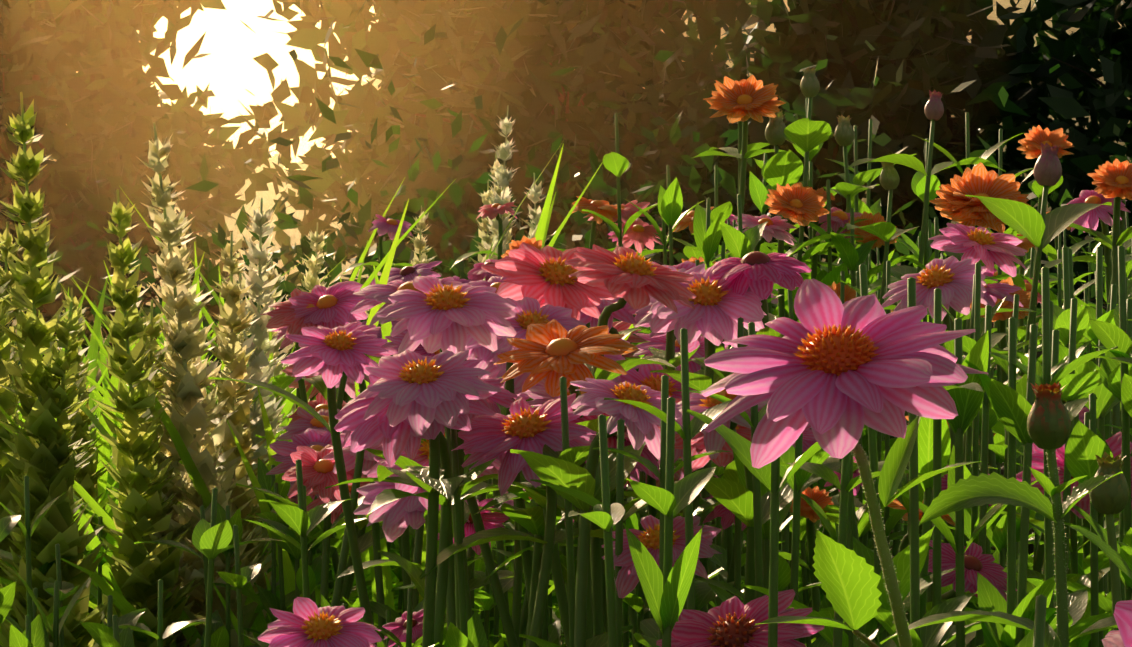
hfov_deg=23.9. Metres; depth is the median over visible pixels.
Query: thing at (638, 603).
foliage
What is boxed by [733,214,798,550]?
flower
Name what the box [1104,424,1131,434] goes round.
foliage
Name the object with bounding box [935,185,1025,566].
orange flower
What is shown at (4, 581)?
foliage
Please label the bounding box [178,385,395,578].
strap leaves
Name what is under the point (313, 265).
flower spike
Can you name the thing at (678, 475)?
flower
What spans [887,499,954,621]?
bed flower
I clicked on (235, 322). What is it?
flower spike
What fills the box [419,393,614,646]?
flower
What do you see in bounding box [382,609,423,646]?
flower
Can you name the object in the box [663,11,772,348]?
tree
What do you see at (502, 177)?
flower spike
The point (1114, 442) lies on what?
bed flower
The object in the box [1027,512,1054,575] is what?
foliage
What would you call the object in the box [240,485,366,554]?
foliage
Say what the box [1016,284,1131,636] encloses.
foliage
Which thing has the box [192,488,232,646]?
foliage
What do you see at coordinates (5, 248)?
flower spike
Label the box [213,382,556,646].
strap leaves
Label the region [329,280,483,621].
flower
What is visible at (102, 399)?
strap leaves
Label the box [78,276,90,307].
strap leaves
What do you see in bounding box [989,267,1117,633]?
foliage
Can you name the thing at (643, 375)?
flower
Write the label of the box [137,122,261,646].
flower spike
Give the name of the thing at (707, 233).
tall foliage
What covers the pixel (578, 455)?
foliage
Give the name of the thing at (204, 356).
strap leaves
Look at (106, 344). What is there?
strap leaves
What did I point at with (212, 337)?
strap leaves
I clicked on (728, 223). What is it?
tall foliage
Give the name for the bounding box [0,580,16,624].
foliage
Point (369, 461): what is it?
flower
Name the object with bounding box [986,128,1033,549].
tall foliage
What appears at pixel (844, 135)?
tall bud plant
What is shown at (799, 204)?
orange bloom
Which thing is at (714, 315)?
flower
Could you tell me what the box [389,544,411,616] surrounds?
foliage
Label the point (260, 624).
strap leaves
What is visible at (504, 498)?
flower
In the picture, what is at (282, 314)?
flower
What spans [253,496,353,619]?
foliage
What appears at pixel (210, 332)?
strap leaves
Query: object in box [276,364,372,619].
flower
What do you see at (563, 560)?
foliage
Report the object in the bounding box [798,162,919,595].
tall bud plant
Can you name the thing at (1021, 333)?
bed flower
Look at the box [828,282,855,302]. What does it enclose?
orange bloom
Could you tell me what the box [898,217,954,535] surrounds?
tall foliage
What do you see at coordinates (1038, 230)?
tall bud plant
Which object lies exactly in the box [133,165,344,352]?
bush
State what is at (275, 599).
foliage
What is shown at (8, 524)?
foliage
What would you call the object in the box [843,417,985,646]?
foliage
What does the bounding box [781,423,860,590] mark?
bed flower
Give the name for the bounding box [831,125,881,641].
tall foliage
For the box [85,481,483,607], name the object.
strap leaves
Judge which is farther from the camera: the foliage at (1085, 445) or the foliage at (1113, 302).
the foliage at (1113, 302)
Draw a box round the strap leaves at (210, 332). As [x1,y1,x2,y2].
[92,259,305,443]
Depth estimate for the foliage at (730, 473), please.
1.41 m
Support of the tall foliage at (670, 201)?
on the ground
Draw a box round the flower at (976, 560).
[890,540,1016,646]
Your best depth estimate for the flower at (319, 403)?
2.27 m
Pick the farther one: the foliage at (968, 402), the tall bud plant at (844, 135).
the tall bud plant at (844, 135)
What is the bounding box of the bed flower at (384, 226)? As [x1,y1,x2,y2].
[343,214,412,273]
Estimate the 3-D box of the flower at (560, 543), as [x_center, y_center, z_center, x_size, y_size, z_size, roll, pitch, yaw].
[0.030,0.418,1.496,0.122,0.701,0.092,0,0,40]
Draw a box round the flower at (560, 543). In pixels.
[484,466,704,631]
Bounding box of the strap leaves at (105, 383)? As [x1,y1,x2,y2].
[95,301,291,418]
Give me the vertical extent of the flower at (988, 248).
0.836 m
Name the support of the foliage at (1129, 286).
on the ground
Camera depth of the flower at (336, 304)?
2.22 m
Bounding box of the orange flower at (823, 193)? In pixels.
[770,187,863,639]
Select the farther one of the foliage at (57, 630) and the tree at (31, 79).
the tree at (31, 79)
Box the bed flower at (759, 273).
[711,251,811,346]
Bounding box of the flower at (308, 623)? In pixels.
[257,597,438,646]
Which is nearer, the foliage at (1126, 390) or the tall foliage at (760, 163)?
the foliage at (1126, 390)
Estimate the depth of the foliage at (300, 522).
1.44 m
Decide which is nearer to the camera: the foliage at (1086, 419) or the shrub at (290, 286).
the foliage at (1086, 419)
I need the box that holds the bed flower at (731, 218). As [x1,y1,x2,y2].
[666,214,736,261]
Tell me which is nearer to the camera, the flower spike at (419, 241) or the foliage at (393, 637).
the foliage at (393, 637)
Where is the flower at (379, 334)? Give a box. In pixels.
[361,321,381,384]
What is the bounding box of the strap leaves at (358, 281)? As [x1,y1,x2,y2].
[95,240,367,415]
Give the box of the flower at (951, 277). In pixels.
[881,256,1039,646]
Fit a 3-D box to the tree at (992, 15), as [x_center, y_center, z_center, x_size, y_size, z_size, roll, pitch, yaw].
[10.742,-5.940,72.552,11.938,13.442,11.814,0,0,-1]
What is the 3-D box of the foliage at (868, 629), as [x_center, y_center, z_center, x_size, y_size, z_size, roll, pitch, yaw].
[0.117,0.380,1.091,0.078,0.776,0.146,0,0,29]
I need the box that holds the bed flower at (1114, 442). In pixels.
[1016,432,1131,646]
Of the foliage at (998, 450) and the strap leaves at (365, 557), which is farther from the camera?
the strap leaves at (365, 557)
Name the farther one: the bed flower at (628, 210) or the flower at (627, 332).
the bed flower at (628, 210)
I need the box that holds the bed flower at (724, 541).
[711,457,733,607]
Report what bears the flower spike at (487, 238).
on the ground
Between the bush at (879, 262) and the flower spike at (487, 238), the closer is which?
the flower spike at (487, 238)
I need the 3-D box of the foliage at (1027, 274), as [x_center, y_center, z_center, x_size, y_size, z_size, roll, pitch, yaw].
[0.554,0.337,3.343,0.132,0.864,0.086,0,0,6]
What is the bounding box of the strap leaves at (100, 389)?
[44,354,105,397]
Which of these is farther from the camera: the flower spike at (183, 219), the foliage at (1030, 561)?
the foliage at (1030, 561)
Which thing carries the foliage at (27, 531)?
on the ground
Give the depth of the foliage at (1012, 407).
1.05 m
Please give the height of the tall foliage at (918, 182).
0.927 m
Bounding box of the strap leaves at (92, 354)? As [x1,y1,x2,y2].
[1,277,107,632]
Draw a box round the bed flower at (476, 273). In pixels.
[467,259,508,492]
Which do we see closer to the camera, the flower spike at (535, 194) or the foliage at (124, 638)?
the foliage at (124, 638)
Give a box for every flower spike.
[0,92,114,646]
[0,222,25,415]
[0,240,25,623]
[0,301,91,646]
[59,288,112,612]
[91,189,201,646]
[102,299,186,641]
[125,319,202,646]
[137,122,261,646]
[157,205,209,508]
[206,232,271,643]
[210,273,250,433]
[220,197,285,593]
[260,260,292,436]
[291,222,327,413]
[408,206,433,265]
[471,180,496,263]
[482,105,519,279]
[488,153,514,244]
[521,173,549,241]
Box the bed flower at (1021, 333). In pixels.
[991,278,1049,546]
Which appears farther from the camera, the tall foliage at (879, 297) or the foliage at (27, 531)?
the tall foliage at (879, 297)
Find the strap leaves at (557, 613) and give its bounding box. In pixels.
[106,540,561,634]
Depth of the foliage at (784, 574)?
1.44 m
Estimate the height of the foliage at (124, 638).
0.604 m
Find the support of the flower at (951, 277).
on the ground
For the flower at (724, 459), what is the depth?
1.38 m
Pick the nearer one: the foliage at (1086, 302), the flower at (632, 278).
the flower at (632, 278)
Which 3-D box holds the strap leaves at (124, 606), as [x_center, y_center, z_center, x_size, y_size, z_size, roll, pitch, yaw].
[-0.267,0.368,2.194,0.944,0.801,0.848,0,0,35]
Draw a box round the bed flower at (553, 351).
[494,319,636,639]
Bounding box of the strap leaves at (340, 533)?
[335,522,369,570]
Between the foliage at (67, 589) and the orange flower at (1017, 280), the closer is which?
the foliage at (67, 589)
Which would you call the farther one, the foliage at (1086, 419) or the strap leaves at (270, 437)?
the strap leaves at (270, 437)
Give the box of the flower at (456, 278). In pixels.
[436,276,470,283]
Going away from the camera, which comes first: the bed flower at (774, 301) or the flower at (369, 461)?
the flower at (369, 461)
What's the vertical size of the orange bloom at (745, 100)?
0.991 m
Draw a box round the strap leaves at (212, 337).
[39,253,269,361]
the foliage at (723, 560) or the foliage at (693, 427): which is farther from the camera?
the foliage at (723, 560)
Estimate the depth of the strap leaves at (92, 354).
3.16 m
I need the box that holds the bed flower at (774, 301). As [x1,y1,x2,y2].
[771,289,777,309]
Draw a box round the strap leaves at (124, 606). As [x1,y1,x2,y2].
[0,331,565,646]
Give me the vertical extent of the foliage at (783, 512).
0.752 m
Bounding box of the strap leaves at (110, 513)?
[103,355,398,596]
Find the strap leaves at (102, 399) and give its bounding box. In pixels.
[86,385,332,565]
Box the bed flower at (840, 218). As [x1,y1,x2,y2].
[804,207,872,536]
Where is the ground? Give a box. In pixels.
[15,324,1041,641]
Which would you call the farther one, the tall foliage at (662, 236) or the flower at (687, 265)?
the tall foliage at (662, 236)
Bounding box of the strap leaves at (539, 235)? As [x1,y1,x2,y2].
[19,143,629,638]
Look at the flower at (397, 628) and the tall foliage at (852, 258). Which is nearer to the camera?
the flower at (397, 628)
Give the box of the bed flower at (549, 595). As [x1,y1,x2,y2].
[491,542,558,623]
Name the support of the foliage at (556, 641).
on the ground
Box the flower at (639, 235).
[609,217,663,371]
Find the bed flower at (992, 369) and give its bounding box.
[983,321,1041,378]
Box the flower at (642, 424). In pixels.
[510,378,681,646]
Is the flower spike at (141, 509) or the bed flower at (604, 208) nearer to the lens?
the flower spike at (141, 509)
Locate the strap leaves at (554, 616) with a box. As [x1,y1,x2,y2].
[107,257,631,643]
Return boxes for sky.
[0,0,1129,380]
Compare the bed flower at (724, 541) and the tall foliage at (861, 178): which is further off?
the tall foliage at (861, 178)
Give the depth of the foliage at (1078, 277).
2.88 m
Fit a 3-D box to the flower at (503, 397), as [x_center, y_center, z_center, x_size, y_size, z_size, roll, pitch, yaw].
[-0.062,0.396,1.388,0.099,0.745,0.130,0,0,-28]
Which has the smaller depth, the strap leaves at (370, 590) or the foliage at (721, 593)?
the foliage at (721, 593)
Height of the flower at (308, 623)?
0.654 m
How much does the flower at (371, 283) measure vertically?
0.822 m
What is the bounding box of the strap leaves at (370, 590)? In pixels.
[267,274,558,623]
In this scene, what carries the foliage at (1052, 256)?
on the ground
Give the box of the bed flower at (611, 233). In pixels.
[608,231,617,247]
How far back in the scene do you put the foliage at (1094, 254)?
3.11 m
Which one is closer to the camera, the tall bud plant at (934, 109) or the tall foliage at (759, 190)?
the tall bud plant at (934, 109)
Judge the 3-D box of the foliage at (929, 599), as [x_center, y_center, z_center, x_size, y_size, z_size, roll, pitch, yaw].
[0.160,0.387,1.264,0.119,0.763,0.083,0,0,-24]
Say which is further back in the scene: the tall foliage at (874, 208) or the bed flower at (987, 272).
the bed flower at (987, 272)
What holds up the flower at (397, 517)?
on the ground
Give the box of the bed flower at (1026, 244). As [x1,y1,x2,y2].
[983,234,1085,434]
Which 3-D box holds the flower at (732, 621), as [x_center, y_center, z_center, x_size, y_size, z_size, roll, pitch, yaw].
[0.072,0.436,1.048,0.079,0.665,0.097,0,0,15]
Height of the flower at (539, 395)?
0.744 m
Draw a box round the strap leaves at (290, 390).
[0,388,555,644]
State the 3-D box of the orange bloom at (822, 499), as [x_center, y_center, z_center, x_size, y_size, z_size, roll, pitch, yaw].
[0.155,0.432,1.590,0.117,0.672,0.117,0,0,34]
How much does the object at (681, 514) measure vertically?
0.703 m
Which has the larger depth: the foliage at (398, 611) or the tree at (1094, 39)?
the tree at (1094, 39)
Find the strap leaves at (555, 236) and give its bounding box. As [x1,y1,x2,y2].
[396,162,602,609]
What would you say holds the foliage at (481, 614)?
on the ground
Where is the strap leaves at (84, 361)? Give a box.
[77,337,98,418]
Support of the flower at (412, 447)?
on the ground
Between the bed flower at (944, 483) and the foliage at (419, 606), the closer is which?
the foliage at (419, 606)
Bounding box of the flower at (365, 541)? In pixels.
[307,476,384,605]
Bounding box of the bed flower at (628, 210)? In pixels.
[583,200,668,320]
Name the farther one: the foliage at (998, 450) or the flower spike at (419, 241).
the flower spike at (419, 241)
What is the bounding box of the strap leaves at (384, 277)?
[318,198,555,595]
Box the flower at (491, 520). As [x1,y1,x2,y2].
[391,498,513,591]
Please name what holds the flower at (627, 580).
on the ground
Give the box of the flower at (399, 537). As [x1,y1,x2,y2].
[358,385,402,576]
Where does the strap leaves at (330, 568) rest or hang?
on the ground
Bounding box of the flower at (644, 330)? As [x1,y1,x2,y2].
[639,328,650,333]
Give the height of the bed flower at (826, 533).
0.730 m
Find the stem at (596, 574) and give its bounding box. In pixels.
[484,396,678,636]
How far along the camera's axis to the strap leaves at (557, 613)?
2.40 m
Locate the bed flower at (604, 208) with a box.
[555,196,658,637]
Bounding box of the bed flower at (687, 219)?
[667,207,714,258]
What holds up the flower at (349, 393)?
on the ground
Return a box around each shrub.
[15,152,524,417]
[236,0,1008,355]
[820,64,1131,534]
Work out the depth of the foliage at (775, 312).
2.26 m
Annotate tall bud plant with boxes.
[761,111,850,643]
[764,67,862,542]
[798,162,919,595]
[799,115,899,641]
[848,89,1005,634]
[947,142,1111,474]
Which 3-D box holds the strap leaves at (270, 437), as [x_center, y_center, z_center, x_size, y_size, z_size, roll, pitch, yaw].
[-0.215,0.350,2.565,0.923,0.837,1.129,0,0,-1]
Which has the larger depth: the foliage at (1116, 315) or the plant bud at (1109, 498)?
the foliage at (1116, 315)
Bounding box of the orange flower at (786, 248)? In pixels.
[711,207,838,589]
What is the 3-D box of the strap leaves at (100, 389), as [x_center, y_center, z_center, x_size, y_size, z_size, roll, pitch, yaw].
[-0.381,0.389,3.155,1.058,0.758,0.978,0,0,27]
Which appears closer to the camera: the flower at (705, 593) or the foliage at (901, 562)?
the foliage at (901, 562)
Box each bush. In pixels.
[0,95,298,378]
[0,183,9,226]
[101,198,202,342]
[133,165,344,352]
[262,196,381,317]
[459,193,685,319]
[538,83,893,273]
[775,204,1037,311]
[916,156,1131,353]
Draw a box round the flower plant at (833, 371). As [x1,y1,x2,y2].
[699,278,987,646]
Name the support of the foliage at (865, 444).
on the ground
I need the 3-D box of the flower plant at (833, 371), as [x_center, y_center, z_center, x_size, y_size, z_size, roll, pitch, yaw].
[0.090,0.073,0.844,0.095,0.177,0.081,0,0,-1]
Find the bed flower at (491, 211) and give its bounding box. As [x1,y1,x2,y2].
[449,202,516,270]
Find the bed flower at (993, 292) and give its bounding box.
[951,283,1041,624]
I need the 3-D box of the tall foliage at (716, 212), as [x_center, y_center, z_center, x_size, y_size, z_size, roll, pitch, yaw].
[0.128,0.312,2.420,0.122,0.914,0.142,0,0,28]
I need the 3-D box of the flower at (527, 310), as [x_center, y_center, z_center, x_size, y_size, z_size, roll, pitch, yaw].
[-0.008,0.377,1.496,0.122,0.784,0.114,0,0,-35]
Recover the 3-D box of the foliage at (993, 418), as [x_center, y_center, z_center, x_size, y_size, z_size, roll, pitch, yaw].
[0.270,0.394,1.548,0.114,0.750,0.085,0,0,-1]
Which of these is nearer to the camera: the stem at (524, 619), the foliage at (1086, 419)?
the foliage at (1086, 419)
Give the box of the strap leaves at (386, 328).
[72,186,629,639]
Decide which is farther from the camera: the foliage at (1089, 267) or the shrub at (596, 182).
the shrub at (596, 182)
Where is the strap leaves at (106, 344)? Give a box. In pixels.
[96,265,336,374]
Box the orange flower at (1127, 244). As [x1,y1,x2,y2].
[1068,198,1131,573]
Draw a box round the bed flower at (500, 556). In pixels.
[481,415,508,646]
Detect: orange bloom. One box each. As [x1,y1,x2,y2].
[476,236,542,498]
[481,616,511,621]
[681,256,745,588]
[691,182,859,587]
[693,75,785,347]
[779,486,873,638]
[805,211,918,282]
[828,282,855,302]
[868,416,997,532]
[869,162,1034,549]
[962,277,1041,553]
[992,125,1073,541]
[1069,159,1131,539]
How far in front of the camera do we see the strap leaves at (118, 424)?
3.14 m
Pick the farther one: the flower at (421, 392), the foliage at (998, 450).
the foliage at (998, 450)
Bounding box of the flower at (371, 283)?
[348,276,392,326]
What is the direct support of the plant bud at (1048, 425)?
attached to the foliage at (1042, 633)
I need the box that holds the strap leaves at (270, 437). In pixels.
[88,247,555,642]
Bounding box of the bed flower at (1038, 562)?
[948,526,1054,572]
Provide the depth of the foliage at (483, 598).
2.07 m
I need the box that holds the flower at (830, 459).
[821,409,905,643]
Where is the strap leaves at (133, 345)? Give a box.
[103,260,143,372]
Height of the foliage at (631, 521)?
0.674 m
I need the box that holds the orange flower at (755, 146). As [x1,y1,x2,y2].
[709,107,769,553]
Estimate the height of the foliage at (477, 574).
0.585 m
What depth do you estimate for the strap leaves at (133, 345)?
2.87 m
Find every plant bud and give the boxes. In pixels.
[880,382,1131,646]
[1089,452,1128,629]
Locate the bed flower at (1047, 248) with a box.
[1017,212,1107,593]
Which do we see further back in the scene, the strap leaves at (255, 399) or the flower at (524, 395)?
the strap leaves at (255, 399)
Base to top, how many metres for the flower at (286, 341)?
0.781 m
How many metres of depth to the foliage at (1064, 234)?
3.51 m
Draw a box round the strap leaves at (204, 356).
[202,343,554,609]
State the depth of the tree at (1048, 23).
67.81 m
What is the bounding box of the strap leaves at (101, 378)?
[94,367,107,396]
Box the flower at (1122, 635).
[1102,600,1131,646]
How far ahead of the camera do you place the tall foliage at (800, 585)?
2.36 m
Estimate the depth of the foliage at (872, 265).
3.90 m
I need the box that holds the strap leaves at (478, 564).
[474,511,632,646]
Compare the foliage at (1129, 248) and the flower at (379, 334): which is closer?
the flower at (379, 334)
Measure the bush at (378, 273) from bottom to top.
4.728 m
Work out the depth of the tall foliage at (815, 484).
2.33 m
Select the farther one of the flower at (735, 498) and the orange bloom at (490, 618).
the orange bloom at (490, 618)
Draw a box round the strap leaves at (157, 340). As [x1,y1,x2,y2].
[55,287,162,475]
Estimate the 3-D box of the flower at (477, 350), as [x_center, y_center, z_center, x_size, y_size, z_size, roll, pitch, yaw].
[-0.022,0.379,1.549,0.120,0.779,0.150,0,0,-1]
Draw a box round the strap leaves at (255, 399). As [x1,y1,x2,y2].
[105,395,557,608]
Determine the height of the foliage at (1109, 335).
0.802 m
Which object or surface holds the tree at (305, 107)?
on the ground
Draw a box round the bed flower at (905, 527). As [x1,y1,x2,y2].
[902,521,907,538]
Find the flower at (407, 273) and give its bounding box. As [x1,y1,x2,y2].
[387,261,441,282]
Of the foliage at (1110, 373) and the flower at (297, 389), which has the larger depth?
the flower at (297, 389)
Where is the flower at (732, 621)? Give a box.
[656,589,823,646]
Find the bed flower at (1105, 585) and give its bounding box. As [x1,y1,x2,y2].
[1104,574,1106,592]
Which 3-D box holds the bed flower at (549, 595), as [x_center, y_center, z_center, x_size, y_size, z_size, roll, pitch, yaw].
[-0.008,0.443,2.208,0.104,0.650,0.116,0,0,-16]
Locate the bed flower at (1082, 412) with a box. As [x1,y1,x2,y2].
[1069,407,1088,538]
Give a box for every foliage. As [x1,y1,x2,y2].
[0,476,66,646]
[0,515,20,541]
[0,549,88,574]
[0,577,12,586]
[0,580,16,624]
[5,588,90,632]
[9,614,48,646]
[12,567,92,646]
[43,544,77,646]
[80,595,145,646]
[84,516,112,623]
[97,615,133,646]
[109,579,220,646]
[134,506,286,646]
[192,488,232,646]
[214,458,334,621]
[216,502,260,646]
[217,524,261,646]
[230,627,261,634]
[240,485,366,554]
[241,459,350,646]
[247,514,344,594]
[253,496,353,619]
[254,483,315,620]
[260,524,333,609]
[320,592,359,619]
[343,597,423,646]
[356,588,446,646]
[371,609,402,618]
[378,438,482,646]
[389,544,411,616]
[391,534,411,612]
[399,429,497,646]
[466,503,510,646]
[474,479,496,642]
[474,547,550,636]
[480,606,494,626]
[488,607,565,645]
[490,548,560,645]
[501,470,564,646]
[504,540,522,604]
[511,531,532,610]
[519,376,632,646]
[530,419,718,646]
[559,506,577,556]
[560,543,577,591]
[568,414,624,646]
[573,486,627,538]
[582,112,657,624]
[593,375,729,639]
[604,328,731,621]
[604,471,649,646]
[610,165,731,265]
[610,474,630,576]
[613,502,638,646]
[623,397,716,646]
[625,199,741,583]
[677,322,789,609]
[686,409,820,646]
[693,197,733,522]
[694,219,730,260]
[694,317,743,600]
[695,260,706,270]
[695,367,724,580]
[695,538,821,599]
[702,165,732,582]
[705,241,746,609]
[707,153,799,610]
[708,339,784,571]
[708,460,743,606]
[710,194,790,598]
[719,220,735,258]
[733,450,806,595]
[740,451,955,646]
[745,289,821,646]
[746,158,822,596]
[746,487,837,532]
[767,294,809,603]
[773,194,879,486]
[778,555,790,591]
[780,428,865,646]
[780,451,922,646]
[792,98,836,536]
[797,161,824,640]
[801,179,868,601]
[801,493,867,622]
[803,257,839,536]
[821,288,984,646]
[825,119,915,280]
[825,208,893,499]
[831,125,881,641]
[835,264,935,642]
[840,271,862,443]
[841,260,907,636]
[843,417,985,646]
[856,271,892,543]
[856,287,885,549]
[862,431,876,449]
[868,250,882,284]
[870,247,895,454]
[874,277,982,646]
[875,138,940,643]
[877,272,884,460]
[877,318,1037,646]
[885,218,946,477]
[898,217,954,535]
[901,462,968,645]
[908,489,947,613]
[912,112,1022,646]
[913,236,919,267]
[928,241,932,322]
[941,262,1018,646]
[941,329,1112,637]
[942,274,1006,546]
[956,311,962,329]
[963,314,996,434]
[965,305,1022,646]
[965,317,1067,646]
[966,403,1006,565]
[973,324,1056,646]
[978,294,1041,567]
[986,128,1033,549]
[987,246,1118,646]
[988,429,1035,607]
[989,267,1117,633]
[994,261,1032,567]
[997,258,1030,342]
[998,473,1038,595]
[1003,321,1119,646]
[1015,594,1062,646]
[1016,249,1104,466]
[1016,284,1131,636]
[1016,297,1109,599]
[1016,300,1095,593]
[1017,247,1057,347]
[1018,268,1034,537]
[1027,298,1131,612]
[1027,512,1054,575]
[1028,319,1054,567]
[1039,245,1093,289]
[1048,233,1083,299]
[1062,299,1111,424]
[1063,229,1074,255]
[1064,298,1131,566]
[1065,393,1113,646]
[1069,246,1118,537]
[1069,248,1085,536]
[1071,228,1111,343]
[1073,245,1131,600]
[1074,271,1129,517]
[1077,412,1088,552]
[1083,219,1130,435]
[1084,288,1112,432]
[1092,346,1131,587]
[1095,356,1131,364]
[1103,230,1131,431]
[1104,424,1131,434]
[1105,277,1131,410]
[1105,421,1131,594]
[1117,541,1131,548]
[1121,373,1131,416]
[1126,212,1130,279]
[1130,416,1131,498]
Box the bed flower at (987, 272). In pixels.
[982,266,997,473]
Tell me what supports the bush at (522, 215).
on the ground
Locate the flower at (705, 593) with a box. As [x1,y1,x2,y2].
[695,494,746,609]
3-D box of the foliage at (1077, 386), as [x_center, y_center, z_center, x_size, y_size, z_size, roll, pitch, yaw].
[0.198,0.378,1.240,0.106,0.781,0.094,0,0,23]
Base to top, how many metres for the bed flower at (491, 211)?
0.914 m
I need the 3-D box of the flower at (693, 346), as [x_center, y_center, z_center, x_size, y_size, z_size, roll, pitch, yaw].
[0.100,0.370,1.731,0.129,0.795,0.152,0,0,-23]
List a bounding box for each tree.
[0,0,276,356]
[201,154,298,235]
[209,0,687,295]
[247,153,344,198]
[271,0,842,276]
[324,68,381,206]
[659,0,1131,271]
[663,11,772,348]
[714,0,866,215]
[774,0,1035,325]
[882,0,1131,243]
[980,0,1130,176]
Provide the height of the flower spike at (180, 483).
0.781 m
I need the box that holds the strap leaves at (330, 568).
[329,534,513,597]
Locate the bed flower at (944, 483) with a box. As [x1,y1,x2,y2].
[898,465,991,542]
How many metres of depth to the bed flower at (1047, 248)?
3.15 m
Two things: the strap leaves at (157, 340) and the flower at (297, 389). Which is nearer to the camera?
the flower at (297, 389)
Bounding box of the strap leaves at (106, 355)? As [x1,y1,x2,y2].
[11,283,558,546]
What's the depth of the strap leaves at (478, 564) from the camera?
2.29 m
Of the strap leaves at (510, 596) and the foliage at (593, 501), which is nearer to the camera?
the foliage at (593, 501)
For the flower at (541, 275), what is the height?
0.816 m
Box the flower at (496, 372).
[478,338,629,640]
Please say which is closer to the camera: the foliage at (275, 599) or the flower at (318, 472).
the flower at (318, 472)
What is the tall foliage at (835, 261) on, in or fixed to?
on the ground
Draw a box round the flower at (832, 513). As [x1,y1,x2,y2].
[821,457,868,536]
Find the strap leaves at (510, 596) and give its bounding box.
[88,324,1040,640]
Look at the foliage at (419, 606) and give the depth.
1.70 m
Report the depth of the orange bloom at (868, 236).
2.29 m
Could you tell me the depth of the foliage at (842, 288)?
2.13 m
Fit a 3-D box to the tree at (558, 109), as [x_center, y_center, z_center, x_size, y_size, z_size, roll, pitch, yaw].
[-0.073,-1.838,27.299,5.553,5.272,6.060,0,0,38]
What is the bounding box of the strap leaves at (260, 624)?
[0,276,815,645]
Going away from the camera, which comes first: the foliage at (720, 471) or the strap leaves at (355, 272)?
the foliage at (720, 471)
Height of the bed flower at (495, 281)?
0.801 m
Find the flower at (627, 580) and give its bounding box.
[601,515,721,646]
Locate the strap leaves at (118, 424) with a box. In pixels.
[16,143,561,455]
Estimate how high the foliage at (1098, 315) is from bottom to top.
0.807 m
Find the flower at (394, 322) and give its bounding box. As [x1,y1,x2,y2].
[391,320,398,325]
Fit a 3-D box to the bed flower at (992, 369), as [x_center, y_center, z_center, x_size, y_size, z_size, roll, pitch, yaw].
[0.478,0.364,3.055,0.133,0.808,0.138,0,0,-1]
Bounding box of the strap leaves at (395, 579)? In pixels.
[204,370,509,600]
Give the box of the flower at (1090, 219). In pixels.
[1039,190,1131,431]
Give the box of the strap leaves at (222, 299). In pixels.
[219,268,223,326]
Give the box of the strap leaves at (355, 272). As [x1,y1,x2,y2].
[62,178,404,392]
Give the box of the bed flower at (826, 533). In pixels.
[798,447,877,643]
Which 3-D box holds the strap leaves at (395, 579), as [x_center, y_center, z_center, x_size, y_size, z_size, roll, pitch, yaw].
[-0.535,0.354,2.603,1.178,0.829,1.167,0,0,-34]
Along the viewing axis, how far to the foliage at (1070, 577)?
1.27 m
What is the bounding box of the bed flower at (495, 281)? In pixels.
[442,276,521,645]
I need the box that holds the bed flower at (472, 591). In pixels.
[470,414,479,615]
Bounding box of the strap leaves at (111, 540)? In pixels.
[78,446,479,613]
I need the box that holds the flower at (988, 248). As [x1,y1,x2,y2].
[883,223,1036,541]
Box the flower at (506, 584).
[493,489,551,603]
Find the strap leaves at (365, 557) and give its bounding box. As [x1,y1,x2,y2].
[108,351,564,640]
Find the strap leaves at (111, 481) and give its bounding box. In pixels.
[106,420,123,550]
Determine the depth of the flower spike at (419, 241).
3.99 m
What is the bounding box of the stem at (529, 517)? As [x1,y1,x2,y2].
[501,448,572,646]
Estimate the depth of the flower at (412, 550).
2.00 m
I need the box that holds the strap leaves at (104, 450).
[94,180,454,502]

